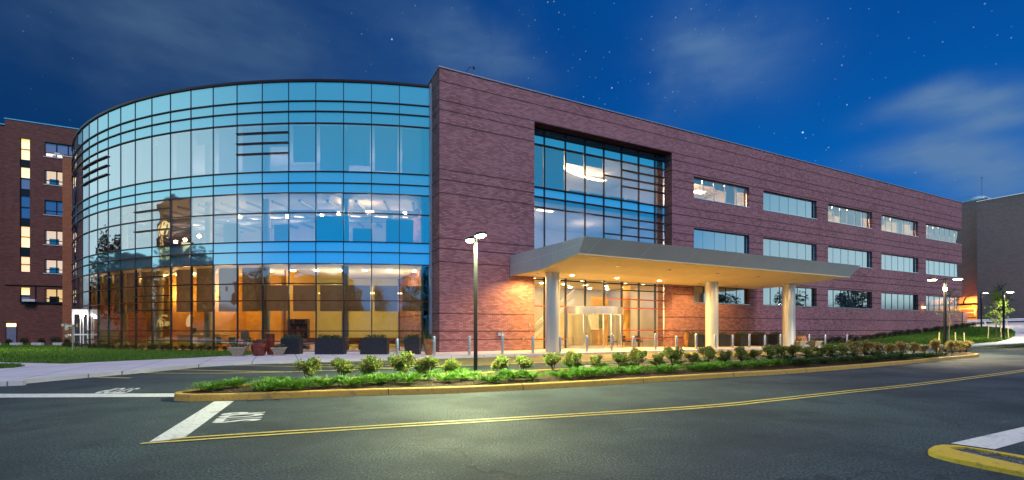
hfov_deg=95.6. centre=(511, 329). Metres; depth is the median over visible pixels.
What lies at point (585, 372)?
juniper
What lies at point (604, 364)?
juniper
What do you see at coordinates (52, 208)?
window
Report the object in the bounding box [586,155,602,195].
window
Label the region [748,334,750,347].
bollard
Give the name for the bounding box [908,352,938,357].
juniper
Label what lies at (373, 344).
box planter
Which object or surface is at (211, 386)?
juniper
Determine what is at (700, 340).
box planter
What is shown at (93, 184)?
window
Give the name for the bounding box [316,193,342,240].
window
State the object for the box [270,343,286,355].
bowl planter
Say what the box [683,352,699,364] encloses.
rose shrub
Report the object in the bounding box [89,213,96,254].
window
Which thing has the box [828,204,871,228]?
window
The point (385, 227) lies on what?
window
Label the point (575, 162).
window
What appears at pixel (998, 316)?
young tree
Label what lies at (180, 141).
window
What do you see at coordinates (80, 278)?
window
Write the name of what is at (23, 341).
hedge shrub
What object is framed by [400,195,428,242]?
window
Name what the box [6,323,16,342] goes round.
service door
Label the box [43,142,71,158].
window
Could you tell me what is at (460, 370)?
juniper
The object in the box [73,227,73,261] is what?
window
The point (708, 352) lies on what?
rose shrub
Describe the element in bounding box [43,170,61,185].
window
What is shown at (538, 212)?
window
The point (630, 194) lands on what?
window
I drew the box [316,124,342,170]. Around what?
window
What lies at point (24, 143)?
window
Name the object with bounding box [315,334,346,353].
box planter
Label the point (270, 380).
juniper
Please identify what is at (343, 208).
hospital building
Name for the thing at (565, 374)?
juniper
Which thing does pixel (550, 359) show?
rose shrub
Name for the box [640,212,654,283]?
window
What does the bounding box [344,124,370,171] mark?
window
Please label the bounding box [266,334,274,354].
tall vase
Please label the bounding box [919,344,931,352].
rose shrub
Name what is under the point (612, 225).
window
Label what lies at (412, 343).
box planter
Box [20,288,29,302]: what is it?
window
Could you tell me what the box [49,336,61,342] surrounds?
hedge shrub
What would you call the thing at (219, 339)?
armchair
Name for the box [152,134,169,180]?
window
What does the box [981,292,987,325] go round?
lamp post
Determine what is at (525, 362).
rose shrub
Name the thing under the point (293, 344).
box planter
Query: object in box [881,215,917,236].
window
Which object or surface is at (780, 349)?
rose shrub
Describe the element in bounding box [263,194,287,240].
window
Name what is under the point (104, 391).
road marking
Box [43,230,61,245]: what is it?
window
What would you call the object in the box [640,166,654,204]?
window
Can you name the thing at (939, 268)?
window
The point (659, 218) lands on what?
window
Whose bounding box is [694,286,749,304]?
window
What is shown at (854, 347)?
rose shrub
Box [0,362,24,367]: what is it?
grass
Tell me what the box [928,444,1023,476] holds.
island kerb
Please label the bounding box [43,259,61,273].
window
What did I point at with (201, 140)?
window
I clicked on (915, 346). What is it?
rose shrub
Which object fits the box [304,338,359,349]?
bench
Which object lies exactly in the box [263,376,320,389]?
juniper
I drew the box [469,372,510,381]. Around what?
juniper
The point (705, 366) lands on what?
juniper
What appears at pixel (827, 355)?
juniper
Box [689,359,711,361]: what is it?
juniper
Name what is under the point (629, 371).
juniper
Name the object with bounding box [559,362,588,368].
juniper
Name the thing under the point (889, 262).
window
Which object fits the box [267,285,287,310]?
window
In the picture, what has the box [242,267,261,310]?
window
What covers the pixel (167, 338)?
cafe chair
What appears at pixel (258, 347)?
glazed urn
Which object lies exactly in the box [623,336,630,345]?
armchair
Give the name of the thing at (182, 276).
window
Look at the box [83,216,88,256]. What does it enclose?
window
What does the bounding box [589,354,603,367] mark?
rose shrub
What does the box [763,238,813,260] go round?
window
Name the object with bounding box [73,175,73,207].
window
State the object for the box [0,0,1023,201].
sky
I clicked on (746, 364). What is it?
juniper
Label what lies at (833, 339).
hedge shrub
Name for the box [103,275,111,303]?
window
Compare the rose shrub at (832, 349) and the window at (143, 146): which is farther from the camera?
the window at (143, 146)
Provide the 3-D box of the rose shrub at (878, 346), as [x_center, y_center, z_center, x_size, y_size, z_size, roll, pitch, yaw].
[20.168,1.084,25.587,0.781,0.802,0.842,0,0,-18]
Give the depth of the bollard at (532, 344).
28.15 m
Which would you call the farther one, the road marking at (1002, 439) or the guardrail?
the guardrail
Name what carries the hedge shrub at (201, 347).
on the lawn at (76, 358)
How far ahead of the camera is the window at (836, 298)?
50.04 m
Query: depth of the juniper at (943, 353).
24.32 m
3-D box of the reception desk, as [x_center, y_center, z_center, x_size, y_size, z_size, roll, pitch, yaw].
[-23.809,0.695,35.709,4.600,1.520,0.840,0,0,19]
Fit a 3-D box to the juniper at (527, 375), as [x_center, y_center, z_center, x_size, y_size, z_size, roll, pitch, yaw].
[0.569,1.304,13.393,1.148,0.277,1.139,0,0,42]
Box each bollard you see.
[396,338,398,355]
[432,336,435,355]
[468,336,470,354]
[501,335,503,353]
[531,336,533,352]
[559,336,560,351]
[585,335,587,351]
[610,334,612,350]
[632,336,634,349]
[654,334,656,349]
[675,336,677,348]
[695,334,696,348]
[714,334,716,348]
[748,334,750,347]
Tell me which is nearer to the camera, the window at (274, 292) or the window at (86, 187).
the window at (274, 292)
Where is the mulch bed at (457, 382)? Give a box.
[184,353,971,393]
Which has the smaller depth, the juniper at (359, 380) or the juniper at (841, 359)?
the juniper at (359, 380)
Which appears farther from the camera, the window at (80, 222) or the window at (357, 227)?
the window at (80, 222)
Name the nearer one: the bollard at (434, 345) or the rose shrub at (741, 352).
the rose shrub at (741, 352)
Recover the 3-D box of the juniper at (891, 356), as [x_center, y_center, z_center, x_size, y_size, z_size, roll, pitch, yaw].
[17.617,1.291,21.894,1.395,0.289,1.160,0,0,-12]
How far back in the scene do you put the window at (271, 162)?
30.50 m
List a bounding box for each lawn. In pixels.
[0,343,252,363]
[820,327,1014,344]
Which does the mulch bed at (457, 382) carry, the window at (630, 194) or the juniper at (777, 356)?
the juniper at (777, 356)
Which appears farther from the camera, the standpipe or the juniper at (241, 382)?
the standpipe
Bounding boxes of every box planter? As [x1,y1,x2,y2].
[281,334,302,353]
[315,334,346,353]
[360,334,388,353]
[404,334,420,353]
[688,332,704,346]
[718,332,730,346]
[734,331,748,345]
[750,331,767,345]
[768,331,781,344]
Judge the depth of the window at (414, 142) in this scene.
30.99 m
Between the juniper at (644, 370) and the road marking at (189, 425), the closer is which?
the road marking at (189, 425)
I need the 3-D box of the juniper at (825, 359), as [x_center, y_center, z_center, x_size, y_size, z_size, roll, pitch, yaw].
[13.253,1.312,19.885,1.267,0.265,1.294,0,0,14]
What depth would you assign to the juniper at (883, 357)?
21.29 m
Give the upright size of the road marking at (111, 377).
0.001 m
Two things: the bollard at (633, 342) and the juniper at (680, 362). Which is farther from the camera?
the bollard at (633, 342)
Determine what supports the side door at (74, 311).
in the hospital building at (343, 208)
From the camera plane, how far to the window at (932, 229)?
59.41 m
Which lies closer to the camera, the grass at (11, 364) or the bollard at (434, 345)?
the grass at (11, 364)
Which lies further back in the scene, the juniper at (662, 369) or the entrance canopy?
the entrance canopy
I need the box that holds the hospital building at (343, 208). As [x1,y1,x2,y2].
[71,66,966,351]
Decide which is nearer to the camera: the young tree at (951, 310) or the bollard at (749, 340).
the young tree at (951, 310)
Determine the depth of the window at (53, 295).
52.01 m
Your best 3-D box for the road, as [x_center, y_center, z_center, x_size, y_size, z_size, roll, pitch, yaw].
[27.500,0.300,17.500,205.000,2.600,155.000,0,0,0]
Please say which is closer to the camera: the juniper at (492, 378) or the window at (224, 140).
the juniper at (492, 378)
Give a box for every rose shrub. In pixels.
[293,356,321,378]
[329,358,354,379]
[355,355,384,379]
[386,350,415,375]
[413,356,439,379]
[440,358,461,374]
[490,353,508,374]
[514,354,532,369]
[542,351,562,370]
[561,349,581,366]
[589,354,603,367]
[612,352,629,366]
[627,347,646,365]
[652,352,665,364]
[663,346,685,364]
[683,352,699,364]
[697,345,716,362]
[717,349,732,362]
[733,346,749,361]
[748,349,761,359]
[762,344,777,357]
[775,343,787,357]
[787,344,803,355]
[800,346,813,355]
[810,344,828,354]
[824,343,837,356]
[834,343,850,353]
[844,341,863,354]
[858,340,875,355]
[873,342,887,353]
[883,342,897,352]
[895,341,910,351]
[906,341,921,352]
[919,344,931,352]
[929,338,945,352]
[944,339,961,352]
[954,341,968,352]
[964,340,973,352]
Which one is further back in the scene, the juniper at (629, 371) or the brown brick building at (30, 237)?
the brown brick building at (30, 237)
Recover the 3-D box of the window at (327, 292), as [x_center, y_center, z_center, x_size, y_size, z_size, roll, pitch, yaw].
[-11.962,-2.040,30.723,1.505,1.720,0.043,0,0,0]
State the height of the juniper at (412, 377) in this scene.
0.337 m
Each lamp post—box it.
[465,232,486,375]
[927,278,963,351]
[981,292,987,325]
[1002,291,1013,340]
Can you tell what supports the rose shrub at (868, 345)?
on the mulch bed at (457, 382)
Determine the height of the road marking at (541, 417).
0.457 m
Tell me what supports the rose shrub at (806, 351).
on the mulch bed at (457, 382)
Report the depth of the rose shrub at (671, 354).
18.32 m
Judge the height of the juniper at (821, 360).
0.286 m
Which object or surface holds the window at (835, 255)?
in the hospital building at (343, 208)
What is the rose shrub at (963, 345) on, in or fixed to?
on the mulch bed at (457, 382)
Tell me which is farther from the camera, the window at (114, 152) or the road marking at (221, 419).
the window at (114, 152)
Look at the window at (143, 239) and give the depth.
32.82 m
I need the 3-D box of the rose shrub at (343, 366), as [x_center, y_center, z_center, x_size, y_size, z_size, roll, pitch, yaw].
[-4.840,1.139,13.225,0.589,0.693,0.697,0,0,17]
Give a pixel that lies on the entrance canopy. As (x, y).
(602, 259)
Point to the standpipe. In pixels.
(68, 327)
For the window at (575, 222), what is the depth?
35.17 m
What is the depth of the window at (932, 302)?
58.93 m
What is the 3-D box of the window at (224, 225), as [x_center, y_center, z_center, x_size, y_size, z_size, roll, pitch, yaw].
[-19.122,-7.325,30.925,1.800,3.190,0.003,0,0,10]
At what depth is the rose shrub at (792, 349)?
22.45 m
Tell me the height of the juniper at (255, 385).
0.264 m
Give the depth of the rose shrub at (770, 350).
21.46 m
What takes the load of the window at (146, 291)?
in the hospital building at (343, 208)
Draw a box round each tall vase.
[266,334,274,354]
[682,330,689,346]
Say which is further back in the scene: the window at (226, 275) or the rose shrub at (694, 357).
the window at (226, 275)
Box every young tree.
[933,288,963,340]
[982,289,1014,337]
[988,282,1015,334]
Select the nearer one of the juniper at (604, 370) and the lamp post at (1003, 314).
the juniper at (604, 370)
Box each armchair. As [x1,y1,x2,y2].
[215,337,227,348]
[228,337,241,349]
[243,337,251,346]
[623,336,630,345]
[635,336,642,345]
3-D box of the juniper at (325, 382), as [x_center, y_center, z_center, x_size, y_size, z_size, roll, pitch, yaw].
[-4.762,1.287,11.766,1.279,0.300,1.289,0,0,10]
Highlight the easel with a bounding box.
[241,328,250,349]
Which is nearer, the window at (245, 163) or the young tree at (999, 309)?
the window at (245, 163)
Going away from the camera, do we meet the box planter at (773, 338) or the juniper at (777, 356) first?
the juniper at (777, 356)
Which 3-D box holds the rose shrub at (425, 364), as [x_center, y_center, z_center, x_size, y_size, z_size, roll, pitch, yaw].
[-2.475,1.122,13.451,0.781,0.729,0.660,0,0,-10]
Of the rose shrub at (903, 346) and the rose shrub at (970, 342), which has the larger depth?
the rose shrub at (970, 342)
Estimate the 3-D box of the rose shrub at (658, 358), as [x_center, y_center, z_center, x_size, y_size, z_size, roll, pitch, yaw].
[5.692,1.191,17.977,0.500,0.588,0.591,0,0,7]
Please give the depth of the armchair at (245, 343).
32.66 m
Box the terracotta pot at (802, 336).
[796,331,806,340]
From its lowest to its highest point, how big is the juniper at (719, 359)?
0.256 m
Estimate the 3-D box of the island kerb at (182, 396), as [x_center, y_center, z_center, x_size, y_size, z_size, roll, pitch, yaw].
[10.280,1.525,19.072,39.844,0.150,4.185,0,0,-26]
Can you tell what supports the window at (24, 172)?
in the brown brick building at (30, 237)
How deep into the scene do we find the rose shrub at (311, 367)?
12.82 m
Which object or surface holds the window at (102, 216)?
in the hospital building at (343, 208)
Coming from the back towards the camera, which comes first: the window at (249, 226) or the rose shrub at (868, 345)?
the window at (249, 226)
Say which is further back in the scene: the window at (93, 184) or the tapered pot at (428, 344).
the window at (93, 184)
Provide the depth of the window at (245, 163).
30.67 m
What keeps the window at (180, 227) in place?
in the hospital building at (343, 208)
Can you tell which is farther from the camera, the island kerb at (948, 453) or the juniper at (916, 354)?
the juniper at (916, 354)
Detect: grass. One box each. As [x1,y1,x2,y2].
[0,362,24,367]
[971,344,1023,347]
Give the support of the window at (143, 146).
in the hospital building at (343, 208)
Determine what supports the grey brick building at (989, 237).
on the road
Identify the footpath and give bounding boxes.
[859,322,1023,348]
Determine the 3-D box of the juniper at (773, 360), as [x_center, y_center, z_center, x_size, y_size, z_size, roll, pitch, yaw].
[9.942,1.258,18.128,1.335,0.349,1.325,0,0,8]
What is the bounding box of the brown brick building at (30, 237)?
[0,118,78,343]
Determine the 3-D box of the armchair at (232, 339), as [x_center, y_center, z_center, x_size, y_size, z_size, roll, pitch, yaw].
[-19.786,1.015,33.141,0.660,0.880,0.580,0,0,11]
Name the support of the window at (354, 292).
in the hospital building at (343, 208)
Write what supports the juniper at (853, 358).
on the mulch bed at (457, 382)
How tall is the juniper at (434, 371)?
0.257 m
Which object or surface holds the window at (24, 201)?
in the brown brick building at (30, 237)
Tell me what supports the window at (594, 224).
in the hospital building at (343, 208)
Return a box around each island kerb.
[174,352,978,401]
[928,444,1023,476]
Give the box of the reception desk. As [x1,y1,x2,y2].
[176,328,229,348]
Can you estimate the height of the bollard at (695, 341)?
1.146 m
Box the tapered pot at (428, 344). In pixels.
[423,334,432,354]
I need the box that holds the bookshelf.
[287,319,309,348]
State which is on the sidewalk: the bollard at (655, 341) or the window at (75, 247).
the bollard at (655, 341)
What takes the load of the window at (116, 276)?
in the hospital building at (343, 208)
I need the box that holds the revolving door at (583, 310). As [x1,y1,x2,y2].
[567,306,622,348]
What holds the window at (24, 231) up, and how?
in the brown brick building at (30, 237)
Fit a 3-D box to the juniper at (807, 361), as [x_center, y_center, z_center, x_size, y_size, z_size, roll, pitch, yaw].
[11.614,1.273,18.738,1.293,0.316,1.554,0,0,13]
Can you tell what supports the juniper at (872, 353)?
on the mulch bed at (457, 382)
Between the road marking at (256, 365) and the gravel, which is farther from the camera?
the road marking at (256, 365)
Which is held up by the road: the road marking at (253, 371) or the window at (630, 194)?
the road marking at (253, 371)
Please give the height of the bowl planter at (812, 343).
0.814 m
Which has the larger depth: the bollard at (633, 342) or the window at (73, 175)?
the window at (73, 175)
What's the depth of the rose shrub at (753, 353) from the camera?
21.04 m
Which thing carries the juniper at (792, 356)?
on the mulch bed at (457, 382)
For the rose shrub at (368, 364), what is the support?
on the mulch bed at (457, 382)
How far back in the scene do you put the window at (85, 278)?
36.99 m
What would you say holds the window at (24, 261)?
in the brown brick building at (30, 237)
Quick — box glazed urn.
[251,339,266,355]
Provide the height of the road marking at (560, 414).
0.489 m
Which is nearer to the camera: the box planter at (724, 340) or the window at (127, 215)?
the window at (127, 215)
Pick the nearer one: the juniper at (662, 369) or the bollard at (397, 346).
the juniper at (662, 369)
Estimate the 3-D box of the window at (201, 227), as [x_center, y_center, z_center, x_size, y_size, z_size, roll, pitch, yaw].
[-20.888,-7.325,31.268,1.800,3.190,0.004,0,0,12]
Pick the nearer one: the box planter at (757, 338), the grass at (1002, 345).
the grass at (1002, 345)
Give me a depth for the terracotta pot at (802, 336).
39.91 m
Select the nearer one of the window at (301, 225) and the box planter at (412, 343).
the box planter at (412, 343)
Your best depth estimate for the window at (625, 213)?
37.54 m
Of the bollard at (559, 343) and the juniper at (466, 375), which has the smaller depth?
the juniper at (466, 375)
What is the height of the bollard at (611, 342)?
1.130 m
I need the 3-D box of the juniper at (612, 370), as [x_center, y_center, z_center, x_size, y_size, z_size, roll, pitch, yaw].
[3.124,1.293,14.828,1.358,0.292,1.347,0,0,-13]
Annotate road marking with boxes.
[0,393,174,397]
[96,388,139,392]
[97,377,126,377]
[140,371,1023,443]
[150,401,232,441]
[171,369,1023,438]
[202,370,279,371]
[213,412,264,422]
[234,365,358,367]
[252,352,814,372]
[953,427,1023,448]
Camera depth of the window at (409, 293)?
31.27 m
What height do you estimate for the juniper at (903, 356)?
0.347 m
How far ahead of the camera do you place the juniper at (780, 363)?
18.10 m
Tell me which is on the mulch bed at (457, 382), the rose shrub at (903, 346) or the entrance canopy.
the rose shrub at (903, 346)
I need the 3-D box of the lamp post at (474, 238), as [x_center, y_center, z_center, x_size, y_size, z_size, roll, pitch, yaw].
[-1.150,-0.740,14.670,0.392,4.430,1.397,0,0,-23]
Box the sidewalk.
[0,344,838,385]
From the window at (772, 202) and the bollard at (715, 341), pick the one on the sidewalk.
the bollard at (715, 341)
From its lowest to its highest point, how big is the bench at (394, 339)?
0.850 m
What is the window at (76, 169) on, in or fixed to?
in the hospital building at (343, 208)
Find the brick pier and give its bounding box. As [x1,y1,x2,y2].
[53,152,71,342]
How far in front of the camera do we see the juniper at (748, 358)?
20.80 m
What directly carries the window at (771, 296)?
in the hospital building at (343, 208)
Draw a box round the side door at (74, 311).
[72,309,92,346]
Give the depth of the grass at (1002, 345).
36.91 m
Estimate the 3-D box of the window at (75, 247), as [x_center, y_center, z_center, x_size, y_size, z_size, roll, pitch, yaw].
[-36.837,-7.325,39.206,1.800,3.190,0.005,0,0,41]
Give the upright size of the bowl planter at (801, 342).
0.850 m
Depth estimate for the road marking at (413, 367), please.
18.69 m
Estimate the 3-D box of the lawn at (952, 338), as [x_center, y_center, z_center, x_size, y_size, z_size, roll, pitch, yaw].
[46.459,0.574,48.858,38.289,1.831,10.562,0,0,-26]
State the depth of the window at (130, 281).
33.82 m
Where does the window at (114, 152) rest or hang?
in the hospital building at (343, 208)
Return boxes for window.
[20,138,29,159]
[20,167,29,188]
[20,196,29,217]
[20,226,29,247]
[20,257,29,271]
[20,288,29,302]
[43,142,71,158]
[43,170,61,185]
[43,200,61,215]
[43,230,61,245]
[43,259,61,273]
[45,289,61,301]
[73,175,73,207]
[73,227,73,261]
[74,223,76,260]
[75,169,76,205]
[75,279,76,342]
[78,164,81,202]
[78,220,81,258]
[78,277,81,342]
[83,158,88,199]
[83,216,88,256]
[83,275,93,344]
[89,154,96,196]
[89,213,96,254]
[95,276,101,303]
[98,149,107,192]
[98,210,107,252]
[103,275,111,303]
[108,145,119,189]
[108,208,119,251]
[114,273,124,312]
[121,141,134,185]
[121,205,134,249]
[127,272,138,312]
[135,137,150,183]
[136,202,150,247]
[141,271,154,311]
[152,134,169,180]
[152,200,169,245]
[171,131,189,177]
[171,198,189,244]
[176,269,189,311]
[191,128,212,175]
[191,196,212,243]
[197,269,212,311]
[213,126,235,173]
[214,195,235,242]
[219,268,235,311]
[237,125,261,172]
[237,194,261,241]
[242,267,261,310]
[263,124,287,170]
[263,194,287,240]
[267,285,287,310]
[289,124,314,170]
[289,193,314,240]
[293,285,314,310]
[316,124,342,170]
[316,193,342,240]
[320,285,342,310]
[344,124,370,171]
[344,194,370,240]
[347,285,369,310]
[372,125,398,172]
[372,194,398,241]
[375,286,397,310]
[400,126,428,174]
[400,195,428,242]
[402,286,427,310]
[534,144,543,186]
[534,197,543,277]
[545,147,564,189]
[545,199,564,278]
[566,151,584,193]
[566,202,584,279]
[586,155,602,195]
[586,204,602,280]
[605,159,620,198]
[605,207,620,281]
[622,162,637,201]
[622,210,637,282]
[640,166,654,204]
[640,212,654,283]
[656,169,662,205]
[656,215,662,284]
[694,178,749,207]
[694,229,746,252]
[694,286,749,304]
[763,191,814,218]
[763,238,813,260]
[763,287,813,306]
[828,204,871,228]
[828,247,869,267]
[828,289,869,308]
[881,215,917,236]
[882,254,915,272]
[882,293,918,310]
[926,224,961,244]
[926,260,961,277]
[926,296,958,311]
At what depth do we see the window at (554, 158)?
34.35 m
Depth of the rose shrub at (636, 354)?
17.61 m
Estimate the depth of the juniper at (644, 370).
15.27 m
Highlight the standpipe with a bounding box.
[61,324,74,349]
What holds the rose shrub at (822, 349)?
on the mulch bed at (457, 382)
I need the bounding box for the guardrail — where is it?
[967,318,1023,324]
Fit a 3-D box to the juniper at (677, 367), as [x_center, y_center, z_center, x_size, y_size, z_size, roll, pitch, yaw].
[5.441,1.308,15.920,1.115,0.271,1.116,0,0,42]
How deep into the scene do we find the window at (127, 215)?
33.52 m
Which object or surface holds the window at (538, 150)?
in the hospital building at (343, 208)
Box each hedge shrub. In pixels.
[19,337,29,343]
[37,337,45,342]
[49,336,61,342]
[195,344,205,349]
[828,336,836,342]
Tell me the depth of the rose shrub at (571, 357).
16.37 m
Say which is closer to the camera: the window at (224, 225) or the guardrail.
the window at (224, 225)
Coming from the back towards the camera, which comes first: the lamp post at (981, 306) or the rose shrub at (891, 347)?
the lamp post at (981, 306)
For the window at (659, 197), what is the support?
in the hospital building at (343, 208)
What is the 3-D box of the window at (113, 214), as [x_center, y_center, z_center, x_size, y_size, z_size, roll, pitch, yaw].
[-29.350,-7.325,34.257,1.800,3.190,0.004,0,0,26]
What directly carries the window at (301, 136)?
in the hospital building at (343, 208)
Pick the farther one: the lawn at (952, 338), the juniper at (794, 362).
the lawn at (952, 338)
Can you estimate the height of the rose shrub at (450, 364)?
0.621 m
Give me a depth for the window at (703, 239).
41.22 m
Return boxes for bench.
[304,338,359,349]
[389,338,403,343]
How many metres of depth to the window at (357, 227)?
30.52 m
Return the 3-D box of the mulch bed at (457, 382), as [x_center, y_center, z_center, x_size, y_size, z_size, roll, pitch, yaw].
[10.280,1.475,19.071,39.509,0.001,3.845,0,0,-26]
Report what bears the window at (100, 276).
in the hospital building at (343, 208)
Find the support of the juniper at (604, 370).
on the mulch bed at (457, 382)
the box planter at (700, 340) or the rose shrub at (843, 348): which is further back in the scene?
the box planter at (700, 340)
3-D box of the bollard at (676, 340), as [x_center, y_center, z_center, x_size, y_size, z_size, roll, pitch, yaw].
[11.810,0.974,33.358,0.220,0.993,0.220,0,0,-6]
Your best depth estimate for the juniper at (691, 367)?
16.12 m
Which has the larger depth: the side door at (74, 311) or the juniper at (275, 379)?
the side door at (74, 311)
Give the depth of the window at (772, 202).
45.46 m
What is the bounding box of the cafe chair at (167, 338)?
[161,337,169,344]
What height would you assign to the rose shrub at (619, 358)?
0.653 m
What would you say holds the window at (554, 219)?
in the hospital building at (343, 208)
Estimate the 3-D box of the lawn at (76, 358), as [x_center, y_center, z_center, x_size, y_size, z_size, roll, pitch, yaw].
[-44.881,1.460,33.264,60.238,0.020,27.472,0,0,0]
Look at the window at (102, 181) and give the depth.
35.05 m
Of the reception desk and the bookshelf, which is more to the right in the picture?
the bookshelf
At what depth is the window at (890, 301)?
54.64 m
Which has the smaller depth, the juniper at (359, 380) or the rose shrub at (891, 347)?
the juniper at (359, 380)
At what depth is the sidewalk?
20.53 m
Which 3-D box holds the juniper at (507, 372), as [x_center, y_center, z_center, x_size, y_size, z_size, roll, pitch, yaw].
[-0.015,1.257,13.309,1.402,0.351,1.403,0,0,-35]
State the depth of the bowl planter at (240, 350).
24.91 m
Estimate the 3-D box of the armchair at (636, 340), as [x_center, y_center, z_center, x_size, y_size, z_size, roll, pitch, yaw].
[10.898,1.015,40.118,0.660,0.880,0.580,0,0,-3]
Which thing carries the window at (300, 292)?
in the hospital building at (343, 208)
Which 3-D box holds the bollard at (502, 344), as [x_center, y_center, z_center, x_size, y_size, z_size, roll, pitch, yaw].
[-0.565,0.895,27.320,0.220,1.149,0.220,0,0,1]
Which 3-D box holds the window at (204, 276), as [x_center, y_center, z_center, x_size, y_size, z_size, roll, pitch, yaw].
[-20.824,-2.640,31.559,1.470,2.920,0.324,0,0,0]
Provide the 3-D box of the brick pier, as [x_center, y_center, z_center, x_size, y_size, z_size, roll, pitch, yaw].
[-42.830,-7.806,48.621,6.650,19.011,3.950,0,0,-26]
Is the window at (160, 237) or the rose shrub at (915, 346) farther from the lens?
the window at (160, 237)
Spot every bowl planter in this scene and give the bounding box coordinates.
[227,343,248,355]
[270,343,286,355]
[794,338,807,346]
[807,338,822,346]
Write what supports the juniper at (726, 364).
on the mulch bed at (457, 382)
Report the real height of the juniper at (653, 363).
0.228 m
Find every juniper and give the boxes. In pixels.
[186,381,235,389]
[213,376,256,386]
[240,379,289,390]
[249,376,299,389]
[260,374,296,380]
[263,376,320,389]
[304,373,345,385]
[326,374,378,385]
[363,371,401,383]
[383,371,430,382]
[415,368,440,375]
[425,371,464,380]
[442,367,473,372]
[445,369,481,378]
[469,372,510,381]
[487,368,532,378]
[514,371,551,379]
[545,368,581,377]
[558,366,601,376]
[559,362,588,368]
[569,365,614,375]
[586,362,610,366]
[594,365,628,374]
[613,361,641,366]
[613,366,642,373]
[626,365,656,372]
[646,360,667,364]
[647,364,681,371]
[658,363,684,371]
[668,359,687,363]
[677,363,707,370]
[687,362,725,369]
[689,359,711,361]
[699,362,731,368]
[711,360,740,367]
[713,356,735,361]
[722,361,756,367]
[734,357,758,360]
[744,360,776,366]
[749,357,786,364]
[760,355,784,359]
[760,358,791,364]
[776,357,809,364]
[782,355,798,358]
[788,357,817,364]
[800,354,816,358]
[804,357,837,362]
[808,357,838,362]
[818,356,852,361]
[826,353,845,356]
[830,354,869,361]
[860,351,884,355]
[870,353,899,359]
[870,355,890,359]
[881,352,920,358]
[890,352,920,357]
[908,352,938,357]
[927,351,954,355]
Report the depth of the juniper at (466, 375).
13.31 m
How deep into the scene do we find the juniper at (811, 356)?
22.63 m
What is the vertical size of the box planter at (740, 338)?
1.291 m
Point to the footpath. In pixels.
(1018, 329)
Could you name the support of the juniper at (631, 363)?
on the mulch bed at (457, 382)
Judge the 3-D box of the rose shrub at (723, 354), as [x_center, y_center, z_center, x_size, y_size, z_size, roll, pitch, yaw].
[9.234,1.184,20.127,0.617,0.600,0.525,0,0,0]
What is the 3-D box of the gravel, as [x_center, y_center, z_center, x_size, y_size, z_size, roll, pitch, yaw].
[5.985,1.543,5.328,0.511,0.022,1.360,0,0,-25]
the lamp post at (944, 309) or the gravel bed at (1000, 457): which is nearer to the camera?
the gravel bed at (1000, 457)
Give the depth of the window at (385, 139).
30.70 m
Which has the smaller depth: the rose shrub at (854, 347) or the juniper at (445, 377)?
the juniper at (445, 377)
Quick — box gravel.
[959,448,1021,462]
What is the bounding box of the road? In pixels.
[0,322,1023,479]
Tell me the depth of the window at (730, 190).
41.63 m
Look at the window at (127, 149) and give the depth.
33.47 m
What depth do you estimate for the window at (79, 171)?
38.21 m
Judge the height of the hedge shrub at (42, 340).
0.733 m
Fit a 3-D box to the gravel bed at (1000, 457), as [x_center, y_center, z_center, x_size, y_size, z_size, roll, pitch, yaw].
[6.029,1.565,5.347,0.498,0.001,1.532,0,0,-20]
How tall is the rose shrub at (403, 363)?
0.899 m
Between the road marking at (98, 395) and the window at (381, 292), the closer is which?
the road marking at (98, 395)
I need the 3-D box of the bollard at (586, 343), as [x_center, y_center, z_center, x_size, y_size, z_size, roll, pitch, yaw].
[4.826,0.936,29.992,0.220,1.067,0.220,0,0,-20]
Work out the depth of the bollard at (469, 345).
26.32 m
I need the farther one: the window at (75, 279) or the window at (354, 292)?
the window at (75, 279)
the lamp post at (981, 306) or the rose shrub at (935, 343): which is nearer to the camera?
the rose shrub at (935, 343)
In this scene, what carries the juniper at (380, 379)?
on the mulch bed at (457, 382)
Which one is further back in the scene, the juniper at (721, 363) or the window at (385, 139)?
the window at (385, 139)
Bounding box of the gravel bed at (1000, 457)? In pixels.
[955,449,1023,464]
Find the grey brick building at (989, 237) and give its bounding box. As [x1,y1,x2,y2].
[926,177,1023,322]
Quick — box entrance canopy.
[510,236,859,351]
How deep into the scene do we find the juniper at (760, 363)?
17.27 m
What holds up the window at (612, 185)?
in the hospital building at (343, 208)
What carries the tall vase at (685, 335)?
on the sidewalk

